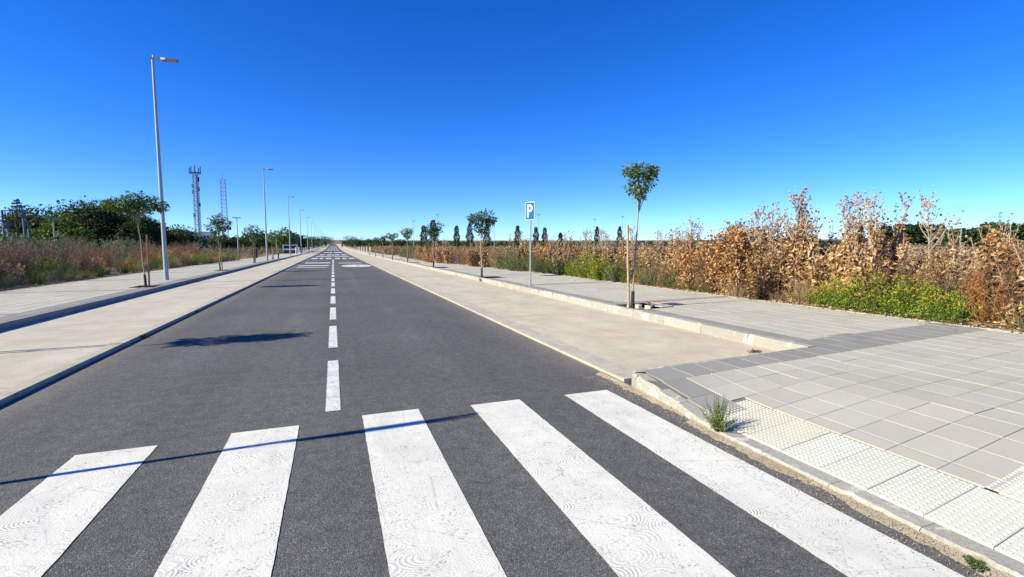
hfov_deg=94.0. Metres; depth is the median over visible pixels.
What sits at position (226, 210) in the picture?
lattice mast
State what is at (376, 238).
street tree
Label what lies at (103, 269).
grass tuft
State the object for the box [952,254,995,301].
dry bush
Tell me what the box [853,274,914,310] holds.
grass tuft
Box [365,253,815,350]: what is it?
kerb
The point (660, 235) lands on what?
dry thistle
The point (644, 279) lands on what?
green bush
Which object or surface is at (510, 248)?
dry thistle
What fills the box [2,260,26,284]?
dry bush
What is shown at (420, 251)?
dry bush
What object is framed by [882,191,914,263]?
dry thistle
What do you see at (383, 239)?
street tree
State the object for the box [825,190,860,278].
dry thistle
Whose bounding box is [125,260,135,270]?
dry weed
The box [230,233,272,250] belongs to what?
tree
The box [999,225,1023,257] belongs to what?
dry thistle
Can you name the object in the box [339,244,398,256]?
pavement
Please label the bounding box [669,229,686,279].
dry thistle
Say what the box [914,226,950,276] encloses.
dry thistle
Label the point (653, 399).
sand
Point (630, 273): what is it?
flowering bush
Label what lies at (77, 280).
leaf litter
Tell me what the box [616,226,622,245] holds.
columnar tree
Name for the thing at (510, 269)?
grass tuft
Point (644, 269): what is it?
dry bush
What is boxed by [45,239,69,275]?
dry weed
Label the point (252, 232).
street tree
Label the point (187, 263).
grass tuft
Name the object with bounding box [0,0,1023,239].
sky
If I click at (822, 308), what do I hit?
edging
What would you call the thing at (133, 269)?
flowering bush
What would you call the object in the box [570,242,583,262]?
dry bush
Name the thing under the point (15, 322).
kerb
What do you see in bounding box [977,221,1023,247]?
wood
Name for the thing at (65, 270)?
flowering bush
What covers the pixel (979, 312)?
grass tuft
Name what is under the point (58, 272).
green bush
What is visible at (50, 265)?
flowering bush
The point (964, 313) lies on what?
grass tuft
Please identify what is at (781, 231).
dry thistle
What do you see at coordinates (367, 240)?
street tree
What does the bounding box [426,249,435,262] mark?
dry bush
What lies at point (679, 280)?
grass tuft
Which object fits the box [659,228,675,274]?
dry thistle
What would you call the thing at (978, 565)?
weed
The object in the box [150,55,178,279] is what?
street lamp
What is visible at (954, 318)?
flowering bush
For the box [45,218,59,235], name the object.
lamp post
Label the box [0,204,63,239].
tree
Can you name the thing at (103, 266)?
dry bush
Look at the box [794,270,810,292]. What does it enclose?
dry weed
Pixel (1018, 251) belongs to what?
dry weed
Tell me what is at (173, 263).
flowering bush
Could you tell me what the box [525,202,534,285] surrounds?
road sign
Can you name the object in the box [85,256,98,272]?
dry weed
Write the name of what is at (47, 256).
dry weed
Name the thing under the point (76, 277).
grass tuft
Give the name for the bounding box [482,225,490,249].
columnar tree
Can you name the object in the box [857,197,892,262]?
dry thistle
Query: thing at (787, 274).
dry thistle
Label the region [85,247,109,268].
dry weed
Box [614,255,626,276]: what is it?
dry weed
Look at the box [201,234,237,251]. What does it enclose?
tree
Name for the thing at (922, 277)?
dry bush
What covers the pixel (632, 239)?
dry thistle
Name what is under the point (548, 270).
grass tuft
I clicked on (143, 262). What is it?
grass tuft
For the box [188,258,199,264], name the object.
grass tuft
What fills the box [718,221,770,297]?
dry bush
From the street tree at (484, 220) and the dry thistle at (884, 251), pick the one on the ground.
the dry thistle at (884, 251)
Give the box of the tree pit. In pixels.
[627,300,673,309]
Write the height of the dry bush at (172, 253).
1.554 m
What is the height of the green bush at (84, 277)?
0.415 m
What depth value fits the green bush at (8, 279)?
16.11 m
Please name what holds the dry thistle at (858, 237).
on the ground
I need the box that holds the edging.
[505,268,1023,333]
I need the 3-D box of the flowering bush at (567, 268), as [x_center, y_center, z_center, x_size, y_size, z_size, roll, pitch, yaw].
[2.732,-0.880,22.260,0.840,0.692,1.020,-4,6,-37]
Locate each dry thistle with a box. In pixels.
[434,241,440,262]
[442,238,450,263]
[478,236,487,266]
[478,240,487,266]
[505,231,516,262]
[514,245,522,265]
[517,231,524,269]
[520,236,529,270]
[524,241,533,270]
[545,240,551,269]
[548,236,556,269]
[551,235,562,273]
[560,239,570,269]
[562,227,573,265]
[562,233,567,256]
[580,228,587,266]
[586,230,593,257]
[586,238,595,259]
[591,243,602,264]
[597,227,609,257]
[597,231,607,256]
[600,234,614,264]
[611,234,619,267]
[613,234,626,273]
[621,243,631,271]
[622,223,638,278]
[645,229,663,277]
[649,230,665,258]
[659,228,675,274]
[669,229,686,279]
[670,226,682,269]
[677,215,702,265]
[682,226,700,284]
[689,225,704,278]
[723,215,747,256]
[723,241,740,295]
[737,219,752,280]
[740,201,768,296]
[748,228,775,295]
[753,213,778,274]
[755,247,776,296]
[756,202,789,299]
[771,214,786,256]
[772,182,808,300]
[773,224,786,283]
[777,203,820,301]
[778,212,798,297]
[781,222,813,301]
[784,210,816,292]
[784,220,795,249]
[796,203,827,292]
[798,195,829,255]
[802,217,825,258]
[807,255,826,303]
[822,245,837,280]
[824,221,857,305]
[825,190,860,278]
[825,215,843,252]
[828,239,836,258]
[834,242,866,307]
[837,191,881,255]
[841,213,865,255]
[848,188,888,280]
[848,208,896,311]
[849,213,878,257]
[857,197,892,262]
[861,208,895,274]
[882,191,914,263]
[889,238,918,308]
[914,185,960,284]
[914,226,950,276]
[931,229,965,279]
[934,220,970,278]
[937,257,965,296]
[950,241,968,264]
[950,251,977,292]
[959,220,998,316]
[972,219,1017,309]
[987,250,1009,324]
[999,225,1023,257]
[1001,238,1023,326]
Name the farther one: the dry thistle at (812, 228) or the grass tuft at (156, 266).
the grass tuft at (156, 266)
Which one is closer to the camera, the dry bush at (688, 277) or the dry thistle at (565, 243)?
the dry bush at (688, 277)
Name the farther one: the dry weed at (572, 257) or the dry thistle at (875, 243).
the dry weed at (572, 257)
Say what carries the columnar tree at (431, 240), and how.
on the ground
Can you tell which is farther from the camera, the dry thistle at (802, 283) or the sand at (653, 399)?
the dry thistle at (802, 283)
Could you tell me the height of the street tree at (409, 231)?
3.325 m
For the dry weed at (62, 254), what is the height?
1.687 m
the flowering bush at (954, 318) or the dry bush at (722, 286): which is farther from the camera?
the dry bush at (722, 286)
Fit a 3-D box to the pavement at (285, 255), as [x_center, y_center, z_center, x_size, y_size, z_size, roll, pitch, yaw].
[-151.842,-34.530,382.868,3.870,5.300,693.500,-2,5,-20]
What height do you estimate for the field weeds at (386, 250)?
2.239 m
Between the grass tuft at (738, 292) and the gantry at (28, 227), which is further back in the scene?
the gantry at (28, 227)
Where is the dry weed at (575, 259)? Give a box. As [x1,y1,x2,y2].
[569,253,580,268]
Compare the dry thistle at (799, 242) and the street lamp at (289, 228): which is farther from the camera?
the street lamp at (289, 228)
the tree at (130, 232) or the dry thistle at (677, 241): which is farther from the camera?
the tree at (130, 232)
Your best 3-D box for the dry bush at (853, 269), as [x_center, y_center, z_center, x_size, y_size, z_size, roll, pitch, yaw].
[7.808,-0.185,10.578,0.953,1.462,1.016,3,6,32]
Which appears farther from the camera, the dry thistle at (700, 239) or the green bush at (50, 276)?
the green bush at (50, 276)
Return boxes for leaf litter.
[0,266,184,290]
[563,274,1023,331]
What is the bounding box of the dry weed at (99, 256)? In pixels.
[92,247,107,265]
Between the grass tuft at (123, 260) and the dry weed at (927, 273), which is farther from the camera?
the grass tuft at (123, 260)
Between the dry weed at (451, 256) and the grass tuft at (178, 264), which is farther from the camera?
the dry weed at (451, 256)
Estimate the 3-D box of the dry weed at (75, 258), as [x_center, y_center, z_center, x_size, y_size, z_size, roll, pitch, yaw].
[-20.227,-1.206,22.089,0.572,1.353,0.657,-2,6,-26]
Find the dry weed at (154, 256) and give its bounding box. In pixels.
[142,250,156,265]
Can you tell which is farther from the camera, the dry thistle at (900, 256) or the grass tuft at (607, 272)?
the grass tuft at (607, 272)
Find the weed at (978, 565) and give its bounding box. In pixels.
[962,554,987,571]
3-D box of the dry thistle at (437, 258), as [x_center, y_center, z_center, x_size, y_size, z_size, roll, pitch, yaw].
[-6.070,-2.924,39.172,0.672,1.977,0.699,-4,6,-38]
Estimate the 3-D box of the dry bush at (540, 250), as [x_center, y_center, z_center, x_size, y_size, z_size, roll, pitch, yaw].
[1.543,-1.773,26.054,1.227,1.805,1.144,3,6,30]
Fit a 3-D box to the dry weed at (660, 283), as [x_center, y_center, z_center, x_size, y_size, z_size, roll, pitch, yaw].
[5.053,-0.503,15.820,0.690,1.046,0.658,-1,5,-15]
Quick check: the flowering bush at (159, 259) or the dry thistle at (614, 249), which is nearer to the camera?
the dry thistle at (614, 249)
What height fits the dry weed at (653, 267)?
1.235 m
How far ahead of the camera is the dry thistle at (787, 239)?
13.24 m
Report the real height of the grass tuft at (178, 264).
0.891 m
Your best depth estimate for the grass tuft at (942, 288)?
9.49 m
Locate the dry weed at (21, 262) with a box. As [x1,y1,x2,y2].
[3,242,29,281]
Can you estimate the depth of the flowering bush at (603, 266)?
18.99 m
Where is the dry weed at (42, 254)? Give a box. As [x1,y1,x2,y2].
[23,238,47,273]
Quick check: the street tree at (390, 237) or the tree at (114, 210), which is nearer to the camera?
the street tree at (390, 237)
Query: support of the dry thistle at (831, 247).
on the ground
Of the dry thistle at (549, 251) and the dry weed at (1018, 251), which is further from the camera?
the dry thistle at (549, 251)
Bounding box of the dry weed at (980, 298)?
[957,261,1019,324]
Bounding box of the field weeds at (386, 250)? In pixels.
[358,242,1022,262]
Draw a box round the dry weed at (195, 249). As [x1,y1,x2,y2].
[185,245,198,257]
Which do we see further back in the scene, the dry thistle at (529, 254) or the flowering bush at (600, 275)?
the dry thistle at (529, 254)
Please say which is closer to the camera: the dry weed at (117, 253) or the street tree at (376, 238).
the dry weed at (117, 253)
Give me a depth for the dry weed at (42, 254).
20.78 m
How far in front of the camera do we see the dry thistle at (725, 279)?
13.52 m
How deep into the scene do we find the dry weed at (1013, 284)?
8.20 m
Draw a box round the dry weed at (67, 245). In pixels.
[48,241,73,274]
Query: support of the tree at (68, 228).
on the ground
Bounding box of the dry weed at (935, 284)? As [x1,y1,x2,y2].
[925,259,969,314]
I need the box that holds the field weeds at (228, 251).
[92,244,306,260]
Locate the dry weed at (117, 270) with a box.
[113,258,120,272]
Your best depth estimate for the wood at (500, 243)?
306.43 m
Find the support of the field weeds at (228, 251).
on the ground
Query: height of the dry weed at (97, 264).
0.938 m
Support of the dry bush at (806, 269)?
on the ground
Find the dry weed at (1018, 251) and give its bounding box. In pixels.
[1010,242,1023,263]
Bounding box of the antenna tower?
[189,166,201,248]
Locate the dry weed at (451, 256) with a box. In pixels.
[449,248,455,263]
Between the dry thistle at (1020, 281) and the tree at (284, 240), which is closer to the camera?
the dry thistle at (1020, 281)
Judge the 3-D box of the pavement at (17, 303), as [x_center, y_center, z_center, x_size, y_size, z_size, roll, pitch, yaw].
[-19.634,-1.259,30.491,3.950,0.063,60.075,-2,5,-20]
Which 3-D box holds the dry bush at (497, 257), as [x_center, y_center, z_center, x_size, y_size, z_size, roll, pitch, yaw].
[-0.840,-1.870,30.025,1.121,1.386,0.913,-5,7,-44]
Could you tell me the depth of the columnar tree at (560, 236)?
113.56 m
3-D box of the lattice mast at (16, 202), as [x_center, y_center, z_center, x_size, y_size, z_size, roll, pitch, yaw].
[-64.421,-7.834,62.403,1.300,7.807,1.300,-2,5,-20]
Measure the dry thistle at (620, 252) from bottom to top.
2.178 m
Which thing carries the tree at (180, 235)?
on the ground
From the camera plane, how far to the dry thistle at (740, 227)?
13.69 m
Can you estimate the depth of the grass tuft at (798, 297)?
11.31 m
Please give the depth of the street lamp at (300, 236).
98.56 m
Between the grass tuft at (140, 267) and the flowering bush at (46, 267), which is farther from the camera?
the grass tuft at (140, 267)
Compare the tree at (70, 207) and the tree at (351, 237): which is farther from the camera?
the tree at (351, 237)
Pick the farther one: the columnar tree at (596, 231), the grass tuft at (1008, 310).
the columnar tree at (596, 231)
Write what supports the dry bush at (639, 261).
on the ground
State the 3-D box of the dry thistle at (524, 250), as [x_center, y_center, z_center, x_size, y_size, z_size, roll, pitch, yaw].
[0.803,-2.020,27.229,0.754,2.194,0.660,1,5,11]
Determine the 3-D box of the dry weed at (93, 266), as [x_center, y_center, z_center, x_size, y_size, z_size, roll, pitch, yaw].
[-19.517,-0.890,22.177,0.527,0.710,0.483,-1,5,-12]
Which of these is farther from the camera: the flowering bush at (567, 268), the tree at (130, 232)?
the tree at (130, 232)
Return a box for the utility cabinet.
[282,245,297,253]
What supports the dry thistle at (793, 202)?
on the ground
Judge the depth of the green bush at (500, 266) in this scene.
28.47 m
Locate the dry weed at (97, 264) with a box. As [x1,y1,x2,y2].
[90,257,101,270]
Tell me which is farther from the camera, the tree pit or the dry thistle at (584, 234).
the dry thistle at (584, 234)
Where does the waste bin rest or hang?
on the pavement at (17, 303)
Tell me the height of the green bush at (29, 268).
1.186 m
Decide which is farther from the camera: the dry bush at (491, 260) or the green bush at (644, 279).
the dry bush at (491, 260)
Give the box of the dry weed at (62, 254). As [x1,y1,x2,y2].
[52,242,73,265]
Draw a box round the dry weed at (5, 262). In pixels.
[0,250,17,282]
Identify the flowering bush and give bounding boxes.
[29,255,57,278]
[30,257,64,277]
[56,254,81,272]
[121,253,146,269]
[128,264,141,271]
[146,254,170,263]
[162,254,177,266]
[193,252,211,263]
[200,257,209,263]
[559,262,575,274]
[565,264,577,276]
[570,246,605,277]
[580,255,614,279]
[590,264,615,280]
[594,258,630,281]
[617,261,643,283]
[792,287,815,304]
[802,284,838,307]
[812,275,876,310]
[835,263,920,315]
[869,276,970,320]
[896,278,957,314]
[922,293,986,324]
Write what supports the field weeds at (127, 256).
on the ground
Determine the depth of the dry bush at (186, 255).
36.31 m
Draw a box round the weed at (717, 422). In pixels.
[702,394,735,432]
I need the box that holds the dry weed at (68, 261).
[63,258,78,274]
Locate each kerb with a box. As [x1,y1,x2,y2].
[0,254,301,330]
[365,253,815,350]
[632,349,1023,576]
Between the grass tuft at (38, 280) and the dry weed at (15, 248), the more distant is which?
the dry weed at (15, 248)
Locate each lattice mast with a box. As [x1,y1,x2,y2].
[11,199,22,236]
[218,174,231,238]
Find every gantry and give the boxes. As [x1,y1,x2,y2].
[0,210,25,238]
[0,221,9,236]
[9,221,30,239]
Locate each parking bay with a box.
[0,244,328,391]
[336,244,774,370]
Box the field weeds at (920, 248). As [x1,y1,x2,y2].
[504,231,1023,292]
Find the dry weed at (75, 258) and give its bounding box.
[68,249,81,271]
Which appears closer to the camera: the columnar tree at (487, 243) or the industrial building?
the columnar tree at (487, 243)
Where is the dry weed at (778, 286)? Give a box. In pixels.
[762,240,792,299]
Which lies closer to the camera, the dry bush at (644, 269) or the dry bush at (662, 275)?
the dry bush at (662, 275)
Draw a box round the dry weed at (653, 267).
[646,253,661,281]
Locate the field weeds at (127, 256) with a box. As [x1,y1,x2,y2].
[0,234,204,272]
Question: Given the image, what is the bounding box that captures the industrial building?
[201,232,213,237]
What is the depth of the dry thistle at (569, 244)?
23.29 m
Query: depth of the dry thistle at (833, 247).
11.59 m
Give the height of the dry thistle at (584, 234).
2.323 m
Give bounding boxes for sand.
[597,372,682,415]
[686,419,1015,576]
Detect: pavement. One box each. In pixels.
[0,258,280,321]
[258,245,324,257]
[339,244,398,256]
[385,257,1023,562]
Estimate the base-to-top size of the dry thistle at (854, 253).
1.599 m
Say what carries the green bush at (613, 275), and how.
on the ground
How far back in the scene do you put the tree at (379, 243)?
181.22 m
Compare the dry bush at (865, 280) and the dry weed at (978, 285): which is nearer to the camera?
the dry weed at (978, 285)
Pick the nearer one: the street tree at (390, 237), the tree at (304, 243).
the street tree at (390, 237)
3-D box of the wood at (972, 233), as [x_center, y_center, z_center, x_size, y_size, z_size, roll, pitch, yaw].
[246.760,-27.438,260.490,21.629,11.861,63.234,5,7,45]
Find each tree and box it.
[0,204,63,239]
[0,207,41,238]
[21,212,97,244]
[34,199,124,248]
[48,199,120,247]
[59,195,144,246]
[85,197,148,242]
[85,200,153,245]
[99,190,169,287]
[107,213,161,248]
[137,219,172,247]
[157,224,210,252]
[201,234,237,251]
[203,214,231,270]
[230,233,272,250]
[240,224,265,262]
[250,231,277,250]
[263,231,285,251]
[264,227,304,248]
[269,238,274,258]
[299,235,308,251]
[299,235,318,250]
[306,236,322,249]
[313,236,333,246]
[339,236,357,246]
[349,237,366,246]
[364,238,388,246]
[365,238,372,254]
[373,237,378,256]
[380,235,386,244]
[385,233,398,259]
[392,239,409,246]
[399,227,413,261]
[419,225,428,247]
[424,218,444,266]
[428,219,438,247]
[453,226,460,247]
[465,223,474,247]
[466,208,497,276]
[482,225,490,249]
[513,225,520,247]
[532,226,539,248]
[541,227,547,246]
[557,232,562,249]
[594,226,599,249]
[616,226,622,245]
[621,161,659,307]
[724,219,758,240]
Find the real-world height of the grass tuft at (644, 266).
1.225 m
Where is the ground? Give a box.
[0,239,1023,331]
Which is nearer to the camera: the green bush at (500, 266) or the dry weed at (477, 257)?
the green bush at (500, 266)
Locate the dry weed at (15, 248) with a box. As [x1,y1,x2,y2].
[3,234,26,266]
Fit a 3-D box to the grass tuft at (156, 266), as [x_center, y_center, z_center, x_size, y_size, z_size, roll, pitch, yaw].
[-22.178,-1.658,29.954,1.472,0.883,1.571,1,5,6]
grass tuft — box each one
[24,268,49,284]
[55,271,73,280]
[71,273,84,279]
[89,265,109,276]
[98,265,112,274]
[106,255,132,271]
[114,261,130,272]
[133,259,145,270]
[135,255,155,268]
[150,258,162,268]
[170,256,184,266]
[180,255,196,264]
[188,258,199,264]
[504,259,519,270]
[537,257,553,273]
[548,257,579,275]
[598,264,614,280]
[617,263,632,282]
[626,257,662,277]
[669,269,692,289]
[685,280,699,291]
[699,280,719,293]
[717,276,751,297]
[729,273,753,297]
[764,285,790,301]
[767,273,834,305]
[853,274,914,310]
[902,275,989,316]
[922,274,990,319]
[945,289,1000,323]
[975,281,1023,329]
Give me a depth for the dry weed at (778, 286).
12.13 m
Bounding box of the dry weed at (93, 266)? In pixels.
[86,263,97,275]
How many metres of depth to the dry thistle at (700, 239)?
15.12 m
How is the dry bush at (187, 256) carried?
on the ground
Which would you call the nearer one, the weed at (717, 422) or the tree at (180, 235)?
the weed at (717, 422)
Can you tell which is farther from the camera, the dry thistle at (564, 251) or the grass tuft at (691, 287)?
the dry thistle at (564, 251)
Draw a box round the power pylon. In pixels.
[993,212,1014,222]
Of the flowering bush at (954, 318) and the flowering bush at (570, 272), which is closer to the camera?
the flowering bush at (954, 318)
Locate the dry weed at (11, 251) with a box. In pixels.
[0,237,22,281]
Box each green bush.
[0,272,22,287]
[8,253,45,280]
[33,253,62,274]
[37,268,57,282]
[52,264,77,278]
[59,266,81,279]
[73,271,89,279]
[78,269,93,277]
[402,245,415,258]
[406,245,416,258]
[487,246,514,268]
[499,247,528,269]
[508,254,529,270]
[521,253,544,271]
[525,250,550,272]
[546,254,568,274]
[601,259,626,281]
[639,270,655,285]
[640,268,659,285]
[660,270,680,287]
[661,276,678,288]
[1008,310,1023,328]
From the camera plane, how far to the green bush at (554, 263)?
22.74 m
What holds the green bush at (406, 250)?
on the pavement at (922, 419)
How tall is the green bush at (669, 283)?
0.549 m
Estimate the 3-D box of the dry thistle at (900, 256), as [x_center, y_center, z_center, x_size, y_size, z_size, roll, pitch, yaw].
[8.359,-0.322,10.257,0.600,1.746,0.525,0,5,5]
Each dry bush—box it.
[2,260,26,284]
[89,256,109,268]
[170,246,179,263]
[178,248,193,262]
[180,252,189,264]
[412,247,419,259]
[415,245,423,260]
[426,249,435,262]
[443,246,455,263]
[464,247,478,266]
[484,248,494,266]
[488,251,501,267]
[489,249,503,267]
[529,239,551,272]
[532,240,544,262]
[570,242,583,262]
[578,250,591,271]
[625,248,651,276]
[631,241,650,267]
[635,267,650,284]
[639,245,651,268]
[655,248,680,279]
[656,242,686,283]
[658,265,674,284]
[673,236,713,288]
[677,250,709,284]
[678,261,702,290]
[690,229,733,293]
[706,253,733,294]
[710,226,753,291]
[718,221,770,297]
[744,245,787,300]
[748,233,788,296]
[794,255,811,291]
[802,252,831,287]
[813,255,850,301]
[823,261,856,302]
[840,247,891,308]
[847,259,893,309]
[908,255,945,295]
[910,260,943,300]
[911,248,943,285]
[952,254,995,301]
[971,235,1023,324]
[978,224,1023,296]
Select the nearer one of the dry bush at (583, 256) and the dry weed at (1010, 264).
the dry weed at (1010, 264)
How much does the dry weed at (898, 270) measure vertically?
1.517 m
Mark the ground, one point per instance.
(335, 242)
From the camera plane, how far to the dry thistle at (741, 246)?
13.44 m
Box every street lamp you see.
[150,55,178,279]
[262,168,272,260]
[288,196,291,255]
[300,220,302,253]
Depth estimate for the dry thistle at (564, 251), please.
23.37 m
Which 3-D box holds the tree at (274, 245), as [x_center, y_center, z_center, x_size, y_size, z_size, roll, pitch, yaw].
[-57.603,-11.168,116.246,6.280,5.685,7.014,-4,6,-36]
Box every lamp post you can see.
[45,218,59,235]
[232,217,240,255]
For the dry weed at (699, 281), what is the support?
on the ground
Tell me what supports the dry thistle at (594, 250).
on the ground
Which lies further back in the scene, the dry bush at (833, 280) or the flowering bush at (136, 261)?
the flowering bush at (136, 261)
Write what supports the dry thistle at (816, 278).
on the ground
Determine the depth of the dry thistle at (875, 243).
10.30 m
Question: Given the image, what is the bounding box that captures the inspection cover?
[660,302,686,305]
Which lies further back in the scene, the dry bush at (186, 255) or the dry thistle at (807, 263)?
the dry bush at (186, 255)
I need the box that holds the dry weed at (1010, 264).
[985,255,1023,322]
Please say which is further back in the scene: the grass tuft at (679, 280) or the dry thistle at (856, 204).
the grass tuft at (679, 280)
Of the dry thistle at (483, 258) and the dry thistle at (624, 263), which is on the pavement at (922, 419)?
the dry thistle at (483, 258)
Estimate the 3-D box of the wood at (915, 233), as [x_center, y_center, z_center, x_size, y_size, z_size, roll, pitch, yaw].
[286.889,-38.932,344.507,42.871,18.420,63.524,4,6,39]
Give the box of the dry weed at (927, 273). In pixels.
[896,258,939,311]
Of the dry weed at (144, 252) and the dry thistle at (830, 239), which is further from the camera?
the dry weed at (144, 252)
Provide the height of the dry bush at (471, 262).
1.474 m
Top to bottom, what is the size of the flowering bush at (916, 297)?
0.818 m
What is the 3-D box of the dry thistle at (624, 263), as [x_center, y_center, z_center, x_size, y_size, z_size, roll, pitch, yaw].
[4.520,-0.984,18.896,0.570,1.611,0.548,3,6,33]
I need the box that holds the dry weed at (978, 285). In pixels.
[958,260,992,318]
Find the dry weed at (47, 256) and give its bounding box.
[32,246,60,266]
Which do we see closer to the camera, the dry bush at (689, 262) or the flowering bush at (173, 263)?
the dry bush at (689, 262)
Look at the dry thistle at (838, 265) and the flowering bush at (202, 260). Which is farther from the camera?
the flowering bush at (202, 260)
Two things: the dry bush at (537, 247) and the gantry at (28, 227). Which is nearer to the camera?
the dry bush at (537, 247)
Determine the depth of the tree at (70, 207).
66.39 m
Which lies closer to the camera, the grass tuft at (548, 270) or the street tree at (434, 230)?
the grass tuft at (548, 270)
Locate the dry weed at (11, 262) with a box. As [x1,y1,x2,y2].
[0,247,21,282]
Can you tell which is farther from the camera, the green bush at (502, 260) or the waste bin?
the waste bin
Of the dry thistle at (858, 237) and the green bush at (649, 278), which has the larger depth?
the green bush at (649, 278)
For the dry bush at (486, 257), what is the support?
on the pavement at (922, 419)
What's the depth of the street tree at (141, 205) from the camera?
16.34 m
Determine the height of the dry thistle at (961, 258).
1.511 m
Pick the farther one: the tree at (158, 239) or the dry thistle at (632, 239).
the tree at (158, 239)
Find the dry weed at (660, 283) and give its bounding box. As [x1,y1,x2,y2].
[655,260,672,287]
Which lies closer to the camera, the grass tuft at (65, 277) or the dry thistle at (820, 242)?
the dry thistle at (820, 242)
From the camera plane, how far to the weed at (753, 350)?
6.79 m
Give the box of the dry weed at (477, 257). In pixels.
[472,246,479,266]
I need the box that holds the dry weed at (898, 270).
[863,242,914,312]
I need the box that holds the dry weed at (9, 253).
[3,247,27,281]
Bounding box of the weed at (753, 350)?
[746,349,761,353]
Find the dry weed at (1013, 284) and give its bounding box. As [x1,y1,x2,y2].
[997,255,1023,326]
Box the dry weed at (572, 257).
[567,250,579,264]
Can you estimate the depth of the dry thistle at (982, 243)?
9.34 m
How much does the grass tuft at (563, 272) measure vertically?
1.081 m
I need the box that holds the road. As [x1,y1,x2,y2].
[0,244,983,576]
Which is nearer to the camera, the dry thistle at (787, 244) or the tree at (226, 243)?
the dry thistle at (787, 244)
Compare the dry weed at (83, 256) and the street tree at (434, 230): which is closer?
the dry weed at (83, 256)
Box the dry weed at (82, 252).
[74,239,90,272]
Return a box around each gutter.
[0,248,326,406]
[338,247,632,384]
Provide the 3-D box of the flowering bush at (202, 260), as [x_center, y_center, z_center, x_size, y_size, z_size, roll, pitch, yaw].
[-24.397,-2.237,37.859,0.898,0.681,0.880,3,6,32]
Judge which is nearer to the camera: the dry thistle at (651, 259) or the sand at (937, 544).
the sand at (937, 544)
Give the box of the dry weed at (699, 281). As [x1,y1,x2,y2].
[692,253,711,292]
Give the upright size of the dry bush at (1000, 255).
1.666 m
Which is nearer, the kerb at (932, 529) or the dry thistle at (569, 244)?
the kerb at (932, 529)
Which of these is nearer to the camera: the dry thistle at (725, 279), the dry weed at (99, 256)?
the dry thistle at (725, 279)
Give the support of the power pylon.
on the ground
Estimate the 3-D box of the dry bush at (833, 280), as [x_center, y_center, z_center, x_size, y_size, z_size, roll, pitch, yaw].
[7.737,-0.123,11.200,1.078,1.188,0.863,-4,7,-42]
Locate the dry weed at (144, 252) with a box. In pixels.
[136,246,152,262]
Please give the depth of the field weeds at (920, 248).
17.45 m
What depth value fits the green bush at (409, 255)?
51.60 m
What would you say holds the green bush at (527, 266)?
on the ground
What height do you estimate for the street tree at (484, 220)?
3.172 m
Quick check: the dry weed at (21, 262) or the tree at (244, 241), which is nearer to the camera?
the dry weed at (21, 262)
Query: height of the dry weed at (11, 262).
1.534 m
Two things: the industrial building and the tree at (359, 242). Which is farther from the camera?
the tree at (359, 242)
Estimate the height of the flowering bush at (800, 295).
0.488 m
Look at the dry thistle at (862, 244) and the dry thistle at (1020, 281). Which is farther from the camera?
the dry thistle at (862, 244)
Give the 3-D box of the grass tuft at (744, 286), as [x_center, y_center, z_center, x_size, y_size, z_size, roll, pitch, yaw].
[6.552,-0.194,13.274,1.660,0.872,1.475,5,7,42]
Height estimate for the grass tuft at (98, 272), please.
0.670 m
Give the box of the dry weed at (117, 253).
[108,241,126,269]
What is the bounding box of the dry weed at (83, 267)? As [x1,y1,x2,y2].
[79,260,91,273]
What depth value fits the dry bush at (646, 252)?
17.94 m
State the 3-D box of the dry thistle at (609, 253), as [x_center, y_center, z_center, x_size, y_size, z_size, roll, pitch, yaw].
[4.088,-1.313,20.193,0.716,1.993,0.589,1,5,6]
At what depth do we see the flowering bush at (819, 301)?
10.98 m
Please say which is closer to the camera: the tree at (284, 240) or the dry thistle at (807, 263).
the dry thistle at (807, 263)
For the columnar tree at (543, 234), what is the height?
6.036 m
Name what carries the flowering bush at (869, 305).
on the ground
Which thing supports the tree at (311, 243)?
on the ground
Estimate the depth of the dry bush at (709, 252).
13.95 m
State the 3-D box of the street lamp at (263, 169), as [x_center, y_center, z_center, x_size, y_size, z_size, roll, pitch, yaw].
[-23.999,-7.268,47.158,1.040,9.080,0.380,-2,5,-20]
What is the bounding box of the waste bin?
[252,249,257,259]
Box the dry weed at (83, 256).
[74,240,90,273]
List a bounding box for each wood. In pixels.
[341,240,866,246]
[877,222,945,244]
[941,227,980,246]
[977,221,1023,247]
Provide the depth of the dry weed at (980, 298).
8.59 m
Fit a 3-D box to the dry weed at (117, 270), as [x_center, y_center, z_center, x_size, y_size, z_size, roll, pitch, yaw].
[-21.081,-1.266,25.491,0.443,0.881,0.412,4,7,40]
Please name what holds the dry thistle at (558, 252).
on the ground
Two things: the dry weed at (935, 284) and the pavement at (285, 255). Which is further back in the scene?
the pavement at (285, 255)
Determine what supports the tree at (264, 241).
on the ground
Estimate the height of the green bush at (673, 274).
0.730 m

